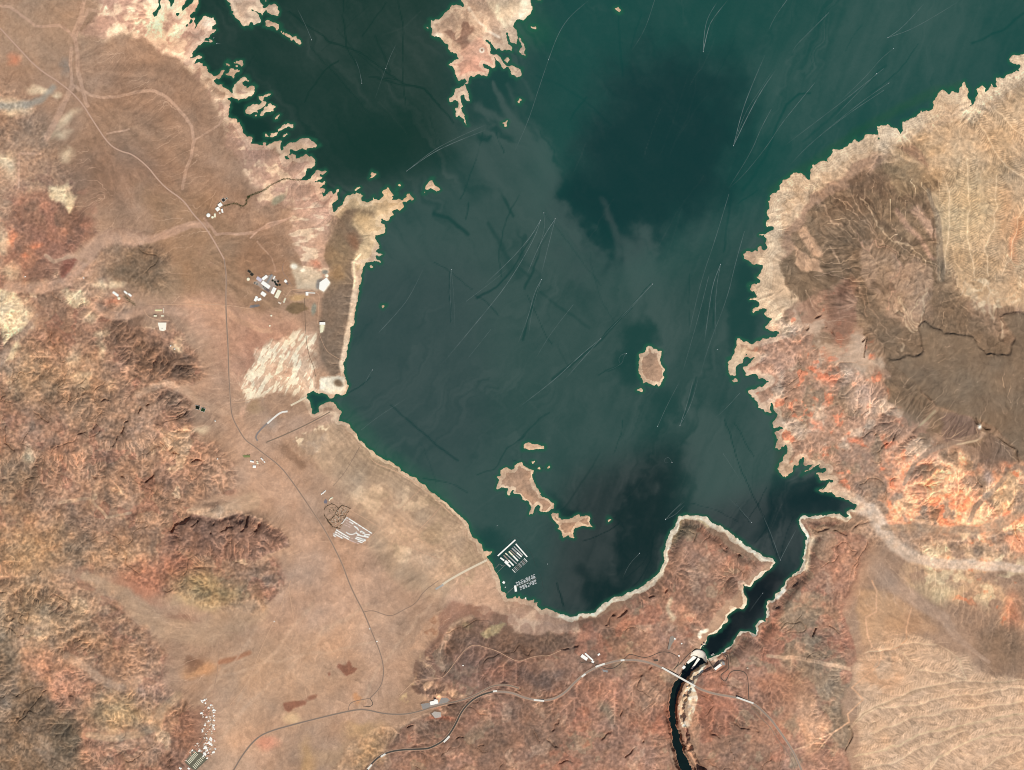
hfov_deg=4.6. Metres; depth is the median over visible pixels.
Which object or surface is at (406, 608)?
road
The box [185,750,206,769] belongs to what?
storage ground
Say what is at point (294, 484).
road
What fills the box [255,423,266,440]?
road
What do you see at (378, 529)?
dirt track
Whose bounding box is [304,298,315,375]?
road
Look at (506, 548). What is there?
covered dock
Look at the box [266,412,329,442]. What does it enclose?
road
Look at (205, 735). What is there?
road
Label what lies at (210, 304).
road
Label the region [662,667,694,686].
bridge
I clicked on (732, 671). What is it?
road
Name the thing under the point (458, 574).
boat ramp
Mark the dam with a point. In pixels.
(699, 653)
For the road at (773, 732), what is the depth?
199857.38 m
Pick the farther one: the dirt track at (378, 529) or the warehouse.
the dirt track at (378, 529)
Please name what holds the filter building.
on the yard at (271, 284)
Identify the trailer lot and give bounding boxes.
[333,518,372,542]
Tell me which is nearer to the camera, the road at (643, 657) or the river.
the road at (643, 657)
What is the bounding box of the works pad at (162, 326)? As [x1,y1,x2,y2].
[158,323,165,330]
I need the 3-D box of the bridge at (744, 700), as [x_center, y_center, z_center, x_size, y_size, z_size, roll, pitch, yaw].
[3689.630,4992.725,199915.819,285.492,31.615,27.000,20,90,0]
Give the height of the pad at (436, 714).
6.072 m
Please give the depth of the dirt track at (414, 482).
200044.25 m
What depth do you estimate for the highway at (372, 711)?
199963.84 m
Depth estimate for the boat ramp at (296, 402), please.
200026.55 m
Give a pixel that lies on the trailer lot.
(351, 529)
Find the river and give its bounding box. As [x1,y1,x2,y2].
[668,656,705,769]
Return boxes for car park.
[421,698,448,708]
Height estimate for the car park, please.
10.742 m
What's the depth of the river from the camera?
200210.00 m
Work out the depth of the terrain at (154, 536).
199936.95 m
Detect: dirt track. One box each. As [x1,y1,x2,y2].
[212,632,241,697]
[230,581,290,704]
[249,471,301,500]
[289,592,306,697]
[352,511,440,559]
[359,511,397,546]
[369,457,452,515]
[399,645,560,695]
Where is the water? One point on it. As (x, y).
(645, 158)
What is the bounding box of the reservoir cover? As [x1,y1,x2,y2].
[319,278,329,290]
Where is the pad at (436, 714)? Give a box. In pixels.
[432,711,440,717]
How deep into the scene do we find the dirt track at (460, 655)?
199961.41 m
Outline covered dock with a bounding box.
[497,540,515,555]
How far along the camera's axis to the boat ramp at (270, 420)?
199994.44 m
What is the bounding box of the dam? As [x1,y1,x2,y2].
[691,649,706,661]
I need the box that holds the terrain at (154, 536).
[0,0,1023,769]
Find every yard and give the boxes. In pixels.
[256,274,277,291]
[668,636,674,649]
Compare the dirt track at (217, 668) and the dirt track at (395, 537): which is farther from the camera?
the dirt track at (395, 537)
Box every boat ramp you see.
[267,411,287,423]
[291,396,306,405]
[442,559,486,584]
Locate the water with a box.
[153,0,1023,658]
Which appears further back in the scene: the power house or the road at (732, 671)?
the power house
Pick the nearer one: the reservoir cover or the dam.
the reservoir cover
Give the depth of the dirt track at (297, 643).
199980.52 m
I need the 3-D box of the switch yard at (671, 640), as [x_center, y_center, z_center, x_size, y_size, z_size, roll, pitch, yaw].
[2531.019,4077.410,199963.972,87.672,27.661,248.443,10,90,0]
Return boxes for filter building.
[261,281,269,288]
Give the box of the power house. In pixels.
[687,656,695,663]
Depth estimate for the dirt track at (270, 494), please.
199983.25 m
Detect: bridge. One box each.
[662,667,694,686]
[736,697,753,703]
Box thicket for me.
[223,178,300,206]
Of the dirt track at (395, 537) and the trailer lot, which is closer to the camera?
the trailer lot
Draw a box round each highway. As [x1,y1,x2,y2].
[233,684,518,769]
[366,691,492,769]
[497,659,661,700]
[695,685,801,769]
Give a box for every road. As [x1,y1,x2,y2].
[0,28,223,258]
[180,304,249,308]
[184,704,211,761]
[224,259,383,697]
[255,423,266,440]
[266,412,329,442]
[280,289,318,322]
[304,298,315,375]
[364,581,437,615]
[581,651,692,668]
[721,654,748,697]
[749,699,794,768]
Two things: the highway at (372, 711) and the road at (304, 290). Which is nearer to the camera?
the highway at (372, 711)
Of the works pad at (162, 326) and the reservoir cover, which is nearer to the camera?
the works pad at (162, 326)
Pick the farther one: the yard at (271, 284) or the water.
the water
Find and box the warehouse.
[274,290,280,298]

